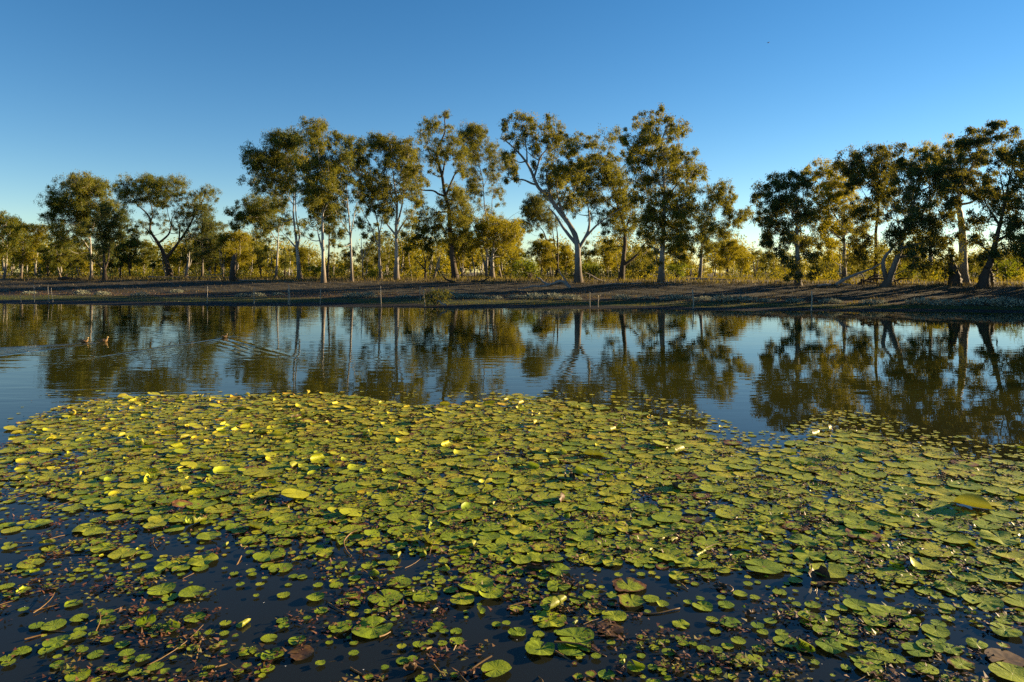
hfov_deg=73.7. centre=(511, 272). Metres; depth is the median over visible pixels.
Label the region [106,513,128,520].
lily pad
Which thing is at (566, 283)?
fallen branch
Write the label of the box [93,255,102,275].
woodland tree
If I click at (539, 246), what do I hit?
woodland tree
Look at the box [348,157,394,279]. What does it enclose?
gum tree
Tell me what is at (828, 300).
saltbush
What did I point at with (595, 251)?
woodland tree
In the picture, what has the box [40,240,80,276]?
woodland tree
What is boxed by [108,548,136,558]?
lily pad
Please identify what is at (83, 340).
duck
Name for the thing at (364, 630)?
lily pad
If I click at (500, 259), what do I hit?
woodland tree
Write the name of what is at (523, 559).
lily pad
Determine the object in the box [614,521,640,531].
lily pad
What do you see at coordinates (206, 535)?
lily pad
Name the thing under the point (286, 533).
lily pad
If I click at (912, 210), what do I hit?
gum tree
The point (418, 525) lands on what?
lily pad
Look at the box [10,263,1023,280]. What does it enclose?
scrub
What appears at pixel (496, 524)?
lily pad
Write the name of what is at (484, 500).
lily pad
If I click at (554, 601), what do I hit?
lily pad
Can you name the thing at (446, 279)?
fallen branch
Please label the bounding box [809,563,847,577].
lily pad
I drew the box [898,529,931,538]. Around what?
lily pad
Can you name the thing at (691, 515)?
withered leaf
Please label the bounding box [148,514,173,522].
lily pad
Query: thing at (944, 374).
water
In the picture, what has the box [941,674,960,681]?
lily pad
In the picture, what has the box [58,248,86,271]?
woodland tree
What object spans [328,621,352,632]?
lily pad
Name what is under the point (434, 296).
bush
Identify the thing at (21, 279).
fallen log
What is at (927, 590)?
lily pad
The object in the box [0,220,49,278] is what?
woodland tree
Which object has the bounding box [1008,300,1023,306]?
saltbush
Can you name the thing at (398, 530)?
lily pad
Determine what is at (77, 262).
woodland tree
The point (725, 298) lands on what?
saltbush
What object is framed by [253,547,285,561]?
lily pad
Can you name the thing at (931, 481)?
lily pad
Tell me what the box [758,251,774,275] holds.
woodland tree
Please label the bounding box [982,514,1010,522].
lily pad
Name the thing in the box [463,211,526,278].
gum tree
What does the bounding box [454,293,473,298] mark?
saltbush
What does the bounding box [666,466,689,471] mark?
lily pad
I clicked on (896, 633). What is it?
lily pad
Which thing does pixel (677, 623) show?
lily pad
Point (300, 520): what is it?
lily pad
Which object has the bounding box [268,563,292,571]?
lily pad
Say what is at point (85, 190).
gum tree
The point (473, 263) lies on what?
woodland tree
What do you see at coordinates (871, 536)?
lily pad
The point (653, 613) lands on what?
drifting stalk
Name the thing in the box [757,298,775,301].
saltbush
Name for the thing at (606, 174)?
gum tree
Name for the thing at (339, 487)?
lily pad
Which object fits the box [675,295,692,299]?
saltbush
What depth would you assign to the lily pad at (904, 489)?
6.86 m
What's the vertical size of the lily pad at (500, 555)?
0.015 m
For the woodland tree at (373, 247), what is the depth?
97.73 m
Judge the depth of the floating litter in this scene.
5.43 m
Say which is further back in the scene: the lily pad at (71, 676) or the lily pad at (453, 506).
the lily pad at (453, 506)
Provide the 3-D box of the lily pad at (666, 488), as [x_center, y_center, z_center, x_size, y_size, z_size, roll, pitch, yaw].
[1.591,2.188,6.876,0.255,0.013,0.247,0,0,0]
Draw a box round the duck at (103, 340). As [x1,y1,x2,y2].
[97,336,108,341]
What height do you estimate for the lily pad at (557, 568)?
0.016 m
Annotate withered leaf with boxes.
[288,645,313,659]
[403,662,423,670]
[524,564,544,573]
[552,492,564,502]
[564,472,574,480]
[597,621,623,635]
[668,649,680,661]
[671,481,685,489]
[681,513,701,522]
[713,581,726,588]
[744,609,755,615]
[808,565,835,585]
[908,607,923,614]
[984,648,1023,667]
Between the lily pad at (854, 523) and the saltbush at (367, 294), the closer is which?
the lily pad at (854, 523)
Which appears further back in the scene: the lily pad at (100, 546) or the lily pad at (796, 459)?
the lily pad at (796, 459)
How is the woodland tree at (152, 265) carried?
on the ground at (941, 292)
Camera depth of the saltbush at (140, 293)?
55.29 m
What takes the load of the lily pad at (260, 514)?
on the water
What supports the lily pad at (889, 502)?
on the water
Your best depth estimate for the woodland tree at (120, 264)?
97.52 m
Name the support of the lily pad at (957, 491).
on the water
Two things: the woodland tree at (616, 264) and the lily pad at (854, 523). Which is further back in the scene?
the woodland tree at (616, 264)
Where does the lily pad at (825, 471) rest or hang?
on the water
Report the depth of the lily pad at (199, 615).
4.33 m
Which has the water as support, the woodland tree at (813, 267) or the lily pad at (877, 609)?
the lily pad at (877, 609)
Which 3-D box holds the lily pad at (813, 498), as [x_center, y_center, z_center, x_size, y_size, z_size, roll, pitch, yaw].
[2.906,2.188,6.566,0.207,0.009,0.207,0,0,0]
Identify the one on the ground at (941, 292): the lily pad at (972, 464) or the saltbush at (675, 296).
the saltbush at (675, 296)
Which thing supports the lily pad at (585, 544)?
on the water
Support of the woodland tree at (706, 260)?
on the ground at (941, 292)
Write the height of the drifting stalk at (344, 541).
0.066 m
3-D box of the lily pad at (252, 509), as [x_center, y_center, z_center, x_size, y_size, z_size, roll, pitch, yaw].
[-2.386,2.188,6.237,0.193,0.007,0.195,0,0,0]
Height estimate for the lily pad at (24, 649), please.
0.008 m
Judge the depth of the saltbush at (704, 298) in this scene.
45.10 m
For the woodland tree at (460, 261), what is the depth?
97.83 m
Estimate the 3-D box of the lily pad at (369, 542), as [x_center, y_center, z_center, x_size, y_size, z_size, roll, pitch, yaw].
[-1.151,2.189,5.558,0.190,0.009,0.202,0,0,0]
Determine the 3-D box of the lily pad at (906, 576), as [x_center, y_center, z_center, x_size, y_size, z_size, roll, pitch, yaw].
[2.758,2.183,4.911,0.289,0.012,0.280,0,0,0]
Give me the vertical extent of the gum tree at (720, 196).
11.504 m
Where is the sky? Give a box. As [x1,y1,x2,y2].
[0,0,1023,271]
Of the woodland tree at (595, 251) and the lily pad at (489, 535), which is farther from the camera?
the woodland tree at (595, 251)
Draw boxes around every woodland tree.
[0,210,34,279]
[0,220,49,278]
[28,235,42,276]
[35,237,62,277]
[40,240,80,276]
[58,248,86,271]
[67,240,94,275]
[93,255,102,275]
[100,252,121,274]
[107,239,128,277]
[115,228,144,277]
[135,238,159,273]
[149,248,159,275]
[173,245,184,276]
[175,251,192,270]
[202,232,231,276]
[204,242,216,273]
[215,229,255,275]
[245,237,258,274]
[250,239,272,276]
[267,248,275,275]
[273,247,294,276]
[289,246,311,270]
[303,249,318,270]
[325,238,338,273]
[337,243,356,274]
[354,246,376,273]
[362,232,391,275]
[384,239,393,271]
[404,248,417,276]
[420,244,434,276]
[430,238,446,275]
[441,228,479,277]
[465,238,483,277]
[477,242,496,265]
[478,219,522,276]
[500,247,526,276]
[519,238,561,276]
[522,254,538,269]
[544,238,555,274]
[554,242,574,275]
[574,240,600,271]
[598,243,615,276]
[611,248,621,274]
[619,249,639,271]
[635,249,654,269]
[652,242,667,276]
[665,244,693,270]
[686,247,697,276]
[703,241,721,275]
[710,237,749,276]
[728,243,754,273]
[744,246,765,277]
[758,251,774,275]
[771,258,780,276]
[778,250,790,274]
[807,257,825,271]
[820,253,836,271]
[854,264,862,277]
[968,251,980,276]
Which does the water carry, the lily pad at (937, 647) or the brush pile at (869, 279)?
the lily pad at (937, 647)
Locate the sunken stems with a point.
(383, 595)
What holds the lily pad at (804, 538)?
on the lily pad mat
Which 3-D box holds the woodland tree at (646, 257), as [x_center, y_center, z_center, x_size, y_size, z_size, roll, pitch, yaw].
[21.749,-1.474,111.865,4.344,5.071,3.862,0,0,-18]
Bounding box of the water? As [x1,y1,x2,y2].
[0,304,1023,681]
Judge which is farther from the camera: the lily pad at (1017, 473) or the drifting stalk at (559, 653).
the lily pad at (1017, 473)
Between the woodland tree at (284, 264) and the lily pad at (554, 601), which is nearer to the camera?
the lily pad at (554, 601)
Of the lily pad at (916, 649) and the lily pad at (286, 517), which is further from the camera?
the lily pad at (286, 517)
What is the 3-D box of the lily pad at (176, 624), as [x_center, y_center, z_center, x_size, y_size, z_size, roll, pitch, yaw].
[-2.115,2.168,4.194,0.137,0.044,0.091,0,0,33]
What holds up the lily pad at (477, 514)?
on the water
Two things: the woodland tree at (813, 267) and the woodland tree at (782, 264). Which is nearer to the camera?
the woodland tree at (813, 267)
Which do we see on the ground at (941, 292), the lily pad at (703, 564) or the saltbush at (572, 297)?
the saltbush at (572, 297)
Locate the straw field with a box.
[0,274,1023,285]
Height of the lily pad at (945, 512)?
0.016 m
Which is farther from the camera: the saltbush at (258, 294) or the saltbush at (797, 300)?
the saltbush at (258, 294)
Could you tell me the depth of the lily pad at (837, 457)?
8.02 m
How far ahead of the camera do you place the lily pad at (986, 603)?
4.54 m
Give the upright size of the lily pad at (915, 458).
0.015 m
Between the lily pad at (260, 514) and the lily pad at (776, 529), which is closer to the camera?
the lily pad at (776, 529)
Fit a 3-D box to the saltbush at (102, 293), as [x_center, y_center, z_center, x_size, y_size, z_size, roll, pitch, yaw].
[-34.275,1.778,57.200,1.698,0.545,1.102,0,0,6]
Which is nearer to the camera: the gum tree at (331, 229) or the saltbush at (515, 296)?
the saltbush at (515, 296)
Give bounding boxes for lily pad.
[3,424,31,429]
[11,646,31,654]
[16,558,44,567]
[23,519,52,528]
[32,419,61,423]
[41,619,66,630]
[42,635,70,647]
[64,669,90,681]
[72,523,100,531]
[82,527,105,535]
[90,543,118,552]
[96,615,115,623]
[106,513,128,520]
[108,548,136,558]
[117,479,144,487]
[135,614,155,626]
[143,520,166,527]
[147,582,175,594]
[147,662,163,670]
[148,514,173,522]
[154,561,177,570]
[158,619,179,632]
[168,515,193,521]
[178,586,205,596]
[183,612,205,621]
[185,516,205,524]
[187,499,217,508]
[187,553,217,565]
[196,531,220,539]
[204,490,229,497]
[204,504,232,512]
[213,466,238,473]
[220,465,240,471]
[239,647,256,655]
[240,508,262,514]
[241,534,265,543]
[243,466,283,476]
[245,510,269,518]
[248,522,268,528]
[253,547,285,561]
[256,488,279,495]
[261,647,284,659]
[262,524,286,531]
[268,512,288,518]
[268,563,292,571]
[269,506,289,512]
[273,515,299,524]
[275,529,296,536]
[279,516,303,523]
[280,488,303,498]
[281,488,308,497]
[288,635,305,644]
[292,526,315,535]
[303,500,325,506]
[306,592,323,600]
[307,517,327,525]
[324,512,345,520]
[328,459,344,467]
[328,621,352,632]
[334,482,367,491]
[334,493,360,500]
[338,504,363,509]
[339,508,361,515]
[340,524,362,532]
[351,616,392,637]
[358,536,380,545]
[368,589,402,606]
[386,512,409,520]
[387,526,411,534]
[387,542,405,550]
[387,577,411,587]
[401,469,423,474]
[404,531,429,540]
[405,514,427,522]
[408,522,426,529]
[413,591,436,601]
[424,532,442,543]
[433,501,459,509]
[437,515,461,525]
[440,532,460,540]
[450,592,473,604]
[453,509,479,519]
[454,486,479,494]
[454,509,482,519]
[455,530,474,537]
[456,460,483,467]
[458,573,492,591]
[461,502,482,509]
[474,496,496,502]
[477,531,499,539]
[478,522,501,530]
[479,522,501,530]
[479,587,503,597]
[481,660,511,676]
[485,543,505,551]
[488,550,512,561]
[495,536,520,545]
[498,457,520,463]
[499,519,521,525]
[500,494,522,502]
[505,507,527,514]
[507,523,532,534]
[509,542,531,551]
[509,627,525,635]
[511,554,531,563]
[513,474,542,483]
[518,511,544,519]
[520,516,544,522]
[522,530,549,539]
[525,640,554,654]
[526,552,549,561]
[527,467,550,474]
[531,542,552,550]
[532,491,559,501]
[532,610,566,627]
[534,506,555,512]
[540,595,566,609]
[541,520,559,528]
[543,553,562,560]
[546,563,569,575]
[547,580,570,590]
[555,503,578,510]
[556,627,593,646]
[557,643,590,655]
[558,455,582,462]
[566,529,593,541]
[577,502,601,509]
[577,540,602,550]
[579,553,604,564]
[582,590,599,598]
[592,518,615,525]
[593,525,615,533]
[593,537,613,544]
[598,669,614,678]
[602,611,626,620]
[603,556,622,565]
[604,495,632,505]
[607,484,631,492]
[612,511,633,517]
[613,577,646,591]
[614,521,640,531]
[615,540,639,549]
[617,593,645,606]
[624,552,649,563]
[627,659,644,671]
[630,503,658,512]
[631,516,655,525]
[642,538,665,547]
[646,679,660,681]
[647,528,678,537]
[651,512,680,521]
[651,547,685,560]
[657,485,682,492]
[657,498,681,506]
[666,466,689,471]
[669,571,688,579]
[671,522,692,529]
[672,619,689,628]
[674,556,698,566]
[675,473,698,479]
[678,483,700,489]
[692,601,712,610]
[693,536,719,544]
[698,561,713,567]
[699,484,725,491]
[705,524,727,531]
[707,464,732,470]
[713,492,735,498]
[715,471,737,477]
[715,508,747,518]
[719,617,741,627]
[721,537,743,544]
[724,520,750,530]
[729,463,753,468]
[733,471,756,476]
[745,558,783,573]
[748,490,770,497]
[753,504,788,514]
[753,515,784,526]
[757,515,783,524]
[757,524,784,534]
[773,635,797,646]
[777,499,799,506]
[780,486,805,493]
[782,521,809,529]
[784,440,808,446]
[789,457,820,463]
[789,534,819,545]
[792,461,820,470]
[792,473,815,479]
[792,547,825,561]
[795,638,814,651]
[797,611,821,621]
[799,507,820,513]
[801,446,841,456]
[803,496,824,503]
[808,467,841,475]
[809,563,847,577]
[811,502,837,510]
[812,624,831,634]
[815,637,846,653]
[816,475,840,482]
[816,533,847,545]
[821,526,847,534]
[826,510,864,523]
[826,511,859,521]
[827,550,859,563]
[828,498,849,505]
[829,454,858,461]
[836,487,862,495]
[838,636,859,646]
[839,474,869,482]
[840,626,857,634]
[842,447,872,455]
[842,506,868,514]
[843,518,880,529]
[843,598,869,610]
[844,519,878,530]
[845,528,881,541]
[849,654,868,661]
[852,462,877,468]
[854,659,883,673]
[855,469,886,477]
[856,443,886,449]
[859,502,884,509]
[862,614,888,626]
[864,510,902,522]
[866,652,889,663]
[867,603,910,621]
[869,513,914,527]
[875,567,917,583]
[876,547,903,558]
[884,498,912,507]
[884,653,905,662]
[885,492,914,499]
[885,507,912,515]
[887,628,909,637]
[888,476,918,482]
[889,485,916,493]
[893,448,921,454]
[896,455,926,460]
[896,619,918,630]
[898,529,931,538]
[901,642,933,656]
[904,461,937,469]
[909,556,941,569]
[910,470,937,475]
[911,509,945,520]
[914,477,941,484]
[914,586,933,594]
[914,662,938,673]
[915,498,948,508]
[916,639,943,651]
[917,544,952,556]
[920,486,952,495]
[921,624,949,637]
[923,451,954,457]
[925,633,945,642]
[928,519,968,530]
[931,495,954,501]
[932,531,970,543]
[934,580,968,595]
[935,508,970,519]
[940,642,962,653]
[941,468,974,477]
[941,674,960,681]
[945,464,975,470]
[946,480,983,489]
[947,656,975,669]
[948,489,974,494]
[951,460,978,466]
[952,572,977,581]
[954,494,992,509]
[961,593,1003,610]
[966,638,987,648]
[970,470,996,475]
[972,520,1001,528]
[977,557,999,564]
[979,529,1020,545]
[981,567,1020,581]
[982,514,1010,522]
[983,486,1017,495]
[985,497,1009,505]
[988,546,1023,558]
[988,662,1023,681]
[990,509,1019,517]
[990,622,1022,636]
[995,476,1021,483]
[996,469,1023,475]
[1000,592,1023,606]
[1001,525,1023,534]
[1009,486,1023,493]
[1011,504,1023,509]
[1014,461,1023,466]
[1015,496,1023,503]
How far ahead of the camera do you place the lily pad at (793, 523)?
5.90 m
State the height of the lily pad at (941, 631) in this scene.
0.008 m
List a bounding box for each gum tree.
[34,169,119,278]
[78,201,134,279]
[110,171,222,275]
[175,198,230,276]
[223,193,296,278]
[236,123,311,279]
[289,115,347,282]
[318,201,345,279]
[327,129,371,281]
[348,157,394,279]
[364,130,429,279]
[398,109,478,278]
[400,224,440,278]
[456,121,520,276]
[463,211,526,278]
[499,109,628,282]
[517,192,564,277]
[569,123,645,280]
[616,102,723,281]
[692,177,754,277]
[748,167,824,285]
[794,156,873,278]
[832,138,912,282]
[873,150,969,286]
[908,132,958,280]
[933,118,1023,284]
[952,136,1023,288]
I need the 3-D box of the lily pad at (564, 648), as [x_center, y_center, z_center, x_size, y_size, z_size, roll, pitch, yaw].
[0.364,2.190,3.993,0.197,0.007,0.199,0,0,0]
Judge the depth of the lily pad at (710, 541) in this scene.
5.56 m
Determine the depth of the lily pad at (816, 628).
4.18 m
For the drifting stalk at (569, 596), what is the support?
on the water
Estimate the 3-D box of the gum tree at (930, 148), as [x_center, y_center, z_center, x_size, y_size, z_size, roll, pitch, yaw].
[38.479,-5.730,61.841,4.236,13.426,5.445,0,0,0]
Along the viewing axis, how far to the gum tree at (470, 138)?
99.53 m
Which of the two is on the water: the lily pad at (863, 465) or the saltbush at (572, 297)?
the lily pad at (863, 465)
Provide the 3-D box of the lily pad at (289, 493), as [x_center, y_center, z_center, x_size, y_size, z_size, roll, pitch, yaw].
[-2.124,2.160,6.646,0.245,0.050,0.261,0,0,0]
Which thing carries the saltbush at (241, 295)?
on the ground at (941, 292)
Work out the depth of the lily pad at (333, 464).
7.68 m
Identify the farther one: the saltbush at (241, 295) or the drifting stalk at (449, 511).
the saltbush at (241, 295)
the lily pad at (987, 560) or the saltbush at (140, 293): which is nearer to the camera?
the lily pad at (987, 560)
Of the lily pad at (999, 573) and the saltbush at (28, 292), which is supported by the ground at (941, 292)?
the saltbush at (28, 292)
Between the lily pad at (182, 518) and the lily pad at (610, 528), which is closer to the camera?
the lily pad at (610, 528)
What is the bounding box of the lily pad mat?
[0,390,1023,681]
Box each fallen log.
[12,278,32,280]
[685,278,736,279]
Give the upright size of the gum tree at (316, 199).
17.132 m
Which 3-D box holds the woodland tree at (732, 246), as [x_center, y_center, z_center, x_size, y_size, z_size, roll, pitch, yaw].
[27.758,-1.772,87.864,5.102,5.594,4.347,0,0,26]
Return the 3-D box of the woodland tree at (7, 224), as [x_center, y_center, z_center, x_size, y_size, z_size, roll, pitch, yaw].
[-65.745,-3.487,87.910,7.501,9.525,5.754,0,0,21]
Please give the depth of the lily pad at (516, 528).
5.80 m
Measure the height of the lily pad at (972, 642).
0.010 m
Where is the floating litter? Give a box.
[0,394,1023,681]
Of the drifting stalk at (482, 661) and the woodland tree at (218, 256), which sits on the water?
the drifting stalk at (482, 661)
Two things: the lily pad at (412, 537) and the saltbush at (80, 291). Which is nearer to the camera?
the lily pad at (412, 537)
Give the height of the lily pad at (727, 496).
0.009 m
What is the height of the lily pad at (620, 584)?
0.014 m
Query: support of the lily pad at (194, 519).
on the water
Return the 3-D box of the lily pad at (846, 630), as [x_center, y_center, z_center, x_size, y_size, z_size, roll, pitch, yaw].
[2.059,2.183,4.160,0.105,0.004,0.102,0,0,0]
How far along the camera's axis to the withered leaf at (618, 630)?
4.18 m
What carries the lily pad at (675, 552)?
on the water
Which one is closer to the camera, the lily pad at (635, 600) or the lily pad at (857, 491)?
the lily pad at (635, 600)
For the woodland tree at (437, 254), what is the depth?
91.63 m
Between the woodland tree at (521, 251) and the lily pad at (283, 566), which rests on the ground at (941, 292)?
the woodland tree at (521, 251)
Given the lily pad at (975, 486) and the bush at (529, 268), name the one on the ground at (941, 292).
the bush at (529, 268)
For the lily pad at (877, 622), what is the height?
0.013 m
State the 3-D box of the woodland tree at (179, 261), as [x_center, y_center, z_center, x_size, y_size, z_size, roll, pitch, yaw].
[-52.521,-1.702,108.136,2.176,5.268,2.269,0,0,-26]
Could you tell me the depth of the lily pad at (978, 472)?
7.43 m
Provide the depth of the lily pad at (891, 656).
3.87 m
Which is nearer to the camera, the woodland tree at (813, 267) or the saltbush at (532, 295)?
the saltbush at (532, 295)
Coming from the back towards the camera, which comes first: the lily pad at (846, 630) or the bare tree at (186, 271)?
the bare tree at (186, 271)
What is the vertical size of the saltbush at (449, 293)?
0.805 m
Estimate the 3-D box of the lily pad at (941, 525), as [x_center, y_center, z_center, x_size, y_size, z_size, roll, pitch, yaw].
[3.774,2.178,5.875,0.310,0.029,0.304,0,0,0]
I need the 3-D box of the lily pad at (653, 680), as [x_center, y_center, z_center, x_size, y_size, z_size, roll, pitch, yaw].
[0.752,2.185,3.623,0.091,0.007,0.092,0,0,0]
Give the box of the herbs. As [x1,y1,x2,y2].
[0,289,1017,304]
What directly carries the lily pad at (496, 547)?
on the water
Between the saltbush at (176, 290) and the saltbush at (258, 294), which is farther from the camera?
the saltbush at (176, 290)
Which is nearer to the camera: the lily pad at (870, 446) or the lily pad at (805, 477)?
the lily pad at (805, 477)
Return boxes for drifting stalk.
[194,635,202,667]
[343,529,356,555]
[350,667,382,680]
[439,509,459,513]
[468,655,491,670]
[508,600,530,606]
[552,593,606,608]
[554,641,606,656]
[555,650,570,659]
[623,608,679,614]
[705,541,740,547]
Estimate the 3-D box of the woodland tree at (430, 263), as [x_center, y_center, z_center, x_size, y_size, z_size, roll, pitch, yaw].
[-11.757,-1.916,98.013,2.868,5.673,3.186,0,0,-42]
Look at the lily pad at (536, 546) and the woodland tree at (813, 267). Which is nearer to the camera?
the lily pad at (536, 546)
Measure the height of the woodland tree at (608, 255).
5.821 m
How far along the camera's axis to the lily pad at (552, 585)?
4.75 m
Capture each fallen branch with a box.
[437,274,488,282]
[518,269,570,288]
[606,282,672,284]
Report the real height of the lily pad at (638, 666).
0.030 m
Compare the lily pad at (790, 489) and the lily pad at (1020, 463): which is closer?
the lily pad at (790, 489)
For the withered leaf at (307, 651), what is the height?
0.009 m
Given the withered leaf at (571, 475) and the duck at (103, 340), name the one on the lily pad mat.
the withered leaf at (571, 475)
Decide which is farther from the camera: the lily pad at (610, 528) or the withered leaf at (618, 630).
the lily pad at (610, 528)
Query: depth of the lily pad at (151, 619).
4.27 m
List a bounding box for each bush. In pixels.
[304,263,320,277]
[361,263,378,277]
[417,287,453,305]
[509,255,541,278]
[581,257,602,278]
[625,256,658,278]
[664,261,692,278]
[803,258,839,277]
[896,261,917,279]
[918,262,944,279]
[927,257,957,279]
[982,253,1023,279]
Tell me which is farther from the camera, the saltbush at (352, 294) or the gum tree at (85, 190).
the gum tree at (85, 190)
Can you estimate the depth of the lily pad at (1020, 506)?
6.37 m
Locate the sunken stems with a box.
[0,478,1016,681]
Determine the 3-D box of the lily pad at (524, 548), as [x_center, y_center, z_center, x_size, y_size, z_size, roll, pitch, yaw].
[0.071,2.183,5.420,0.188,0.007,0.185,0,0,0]
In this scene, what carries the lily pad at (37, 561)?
on the water
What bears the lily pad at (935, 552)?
on the water
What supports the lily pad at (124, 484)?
on the water
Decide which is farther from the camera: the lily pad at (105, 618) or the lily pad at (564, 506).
the lily pad at (564, 506)
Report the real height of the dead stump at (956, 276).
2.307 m
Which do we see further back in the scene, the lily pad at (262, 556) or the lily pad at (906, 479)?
the lily pad at (906, 479)
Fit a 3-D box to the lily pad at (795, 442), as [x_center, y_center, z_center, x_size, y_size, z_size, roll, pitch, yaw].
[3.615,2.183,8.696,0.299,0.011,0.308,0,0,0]
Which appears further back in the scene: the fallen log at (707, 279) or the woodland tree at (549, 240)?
the woodland tree at (549, 240)
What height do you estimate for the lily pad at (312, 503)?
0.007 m
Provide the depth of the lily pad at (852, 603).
4.49 m
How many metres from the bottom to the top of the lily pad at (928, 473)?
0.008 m
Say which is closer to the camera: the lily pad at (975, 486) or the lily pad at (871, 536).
the lily pad at (871, 536)
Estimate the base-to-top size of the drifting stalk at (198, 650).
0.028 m
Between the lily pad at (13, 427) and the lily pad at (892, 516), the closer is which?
the lily pad at (892, 516)
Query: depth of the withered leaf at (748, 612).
4.37 m
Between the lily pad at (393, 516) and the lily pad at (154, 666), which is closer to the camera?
the lily pad at (154, 666)
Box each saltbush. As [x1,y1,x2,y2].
[20,290,37,293]
[72,289,91,294]
[93,291,111,294]
[130,291,149,295]
[170,289,183,292]
[234,293,250,296]
[249,292,265,296]
[271,292,285,295]
[341,292,363,297]
[356,291,378,297]
[395,294,412,297]
[432,290,458,296]
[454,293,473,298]
[471,294,487,297]
[487,295,503,298]
[508,294,524,297]
[521,292,544,298]
[542,292,564,297]
[559,294,581,299]
[611,294,632,299]
[637,295,655,298]
[659,293,686,299]
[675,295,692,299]
[692,296,710,300]
[710,294,736,301]
[727,295,757,301]
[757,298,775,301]
[785,298,805,302]
[818,298,843,302]
[859,298,887,303]
[905,296,936,304]
[928,298,962,305]
[958,296,991,304]
[987,296,1022,306]
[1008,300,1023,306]
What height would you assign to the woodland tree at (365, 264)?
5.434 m
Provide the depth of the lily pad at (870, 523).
5.89 m
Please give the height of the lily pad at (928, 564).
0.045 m
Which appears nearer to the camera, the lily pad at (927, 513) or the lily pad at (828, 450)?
the lily pad at (927, 513)
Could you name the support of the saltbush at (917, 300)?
on the ground at (941, 292)
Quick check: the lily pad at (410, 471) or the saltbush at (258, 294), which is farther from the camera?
the saltbush at (258, 294)
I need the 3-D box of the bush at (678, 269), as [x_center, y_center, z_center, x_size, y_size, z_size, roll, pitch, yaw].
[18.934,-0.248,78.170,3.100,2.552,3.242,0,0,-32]
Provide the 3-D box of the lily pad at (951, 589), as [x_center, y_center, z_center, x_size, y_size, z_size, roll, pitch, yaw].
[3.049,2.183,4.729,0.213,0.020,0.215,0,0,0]
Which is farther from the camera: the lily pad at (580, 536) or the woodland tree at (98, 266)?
the woodland tree at (98, 266)
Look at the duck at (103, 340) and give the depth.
21.43 m
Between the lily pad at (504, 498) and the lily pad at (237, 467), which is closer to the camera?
the lily pad at (504, 498)
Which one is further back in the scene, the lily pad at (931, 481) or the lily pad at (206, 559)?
the lily pad at (931, 481)
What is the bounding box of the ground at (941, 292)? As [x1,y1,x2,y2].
[0,272,1023,312]
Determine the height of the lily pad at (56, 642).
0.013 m
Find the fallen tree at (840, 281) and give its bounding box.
[816,263,880,286]
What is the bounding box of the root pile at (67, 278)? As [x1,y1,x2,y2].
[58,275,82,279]
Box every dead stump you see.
[229,253,236,280]
[947,258,962,285]
[990,271,994,284]
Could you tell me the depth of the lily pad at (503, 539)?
5.57 m
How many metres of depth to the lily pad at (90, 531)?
5.75 m
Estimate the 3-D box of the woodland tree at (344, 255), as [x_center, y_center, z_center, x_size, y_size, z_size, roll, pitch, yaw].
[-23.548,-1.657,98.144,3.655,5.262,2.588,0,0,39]
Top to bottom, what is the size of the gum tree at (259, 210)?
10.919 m
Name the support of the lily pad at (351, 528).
on the water
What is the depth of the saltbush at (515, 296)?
49.79 m
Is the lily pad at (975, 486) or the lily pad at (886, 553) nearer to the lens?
the lily pad at (886, 553)
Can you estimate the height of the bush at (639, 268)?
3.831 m
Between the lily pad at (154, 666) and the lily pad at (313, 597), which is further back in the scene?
the lily pad at (313, 597)
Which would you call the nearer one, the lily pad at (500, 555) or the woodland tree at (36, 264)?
the lily pad at (500, 555)
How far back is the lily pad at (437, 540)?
5.54 m
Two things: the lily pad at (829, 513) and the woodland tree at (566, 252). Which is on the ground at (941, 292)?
the woodland tree at (566, 252)
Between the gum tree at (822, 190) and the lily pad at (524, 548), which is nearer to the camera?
the lily pad at (524, 548)
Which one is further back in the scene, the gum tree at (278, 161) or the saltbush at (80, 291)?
the gum tree at (278, 161)
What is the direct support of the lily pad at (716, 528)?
on the water
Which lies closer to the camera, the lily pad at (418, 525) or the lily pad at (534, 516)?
the lily pad at (418, 525)
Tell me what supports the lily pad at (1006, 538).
on the water
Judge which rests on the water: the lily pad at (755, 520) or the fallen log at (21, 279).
the lily pad at (755, 520)
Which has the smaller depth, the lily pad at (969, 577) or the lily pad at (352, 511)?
the lily pad at (969, 577)
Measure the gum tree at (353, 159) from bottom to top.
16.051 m
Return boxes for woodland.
[0,227,1021,277]
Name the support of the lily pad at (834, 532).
on the water
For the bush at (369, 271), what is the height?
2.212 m
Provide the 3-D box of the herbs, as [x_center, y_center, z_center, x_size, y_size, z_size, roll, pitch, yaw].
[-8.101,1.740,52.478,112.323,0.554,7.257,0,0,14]
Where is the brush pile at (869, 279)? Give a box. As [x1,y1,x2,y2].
[858,274,910,284]
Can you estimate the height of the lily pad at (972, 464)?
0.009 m
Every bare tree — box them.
[184,251,191,278]
[356,240,370,276]
[431,252,441,276]
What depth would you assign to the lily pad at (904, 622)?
4.23 m
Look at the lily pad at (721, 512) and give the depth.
6.18 m
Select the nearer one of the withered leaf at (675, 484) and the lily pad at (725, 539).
the lily pad at (725, 539)
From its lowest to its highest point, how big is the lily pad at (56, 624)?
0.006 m
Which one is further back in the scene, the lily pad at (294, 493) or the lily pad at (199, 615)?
the lily pad at (294, 493)
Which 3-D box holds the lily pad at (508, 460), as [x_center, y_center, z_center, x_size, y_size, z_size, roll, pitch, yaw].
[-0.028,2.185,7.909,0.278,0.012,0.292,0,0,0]
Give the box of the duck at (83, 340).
[78,337,89,342]
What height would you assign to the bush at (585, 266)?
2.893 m

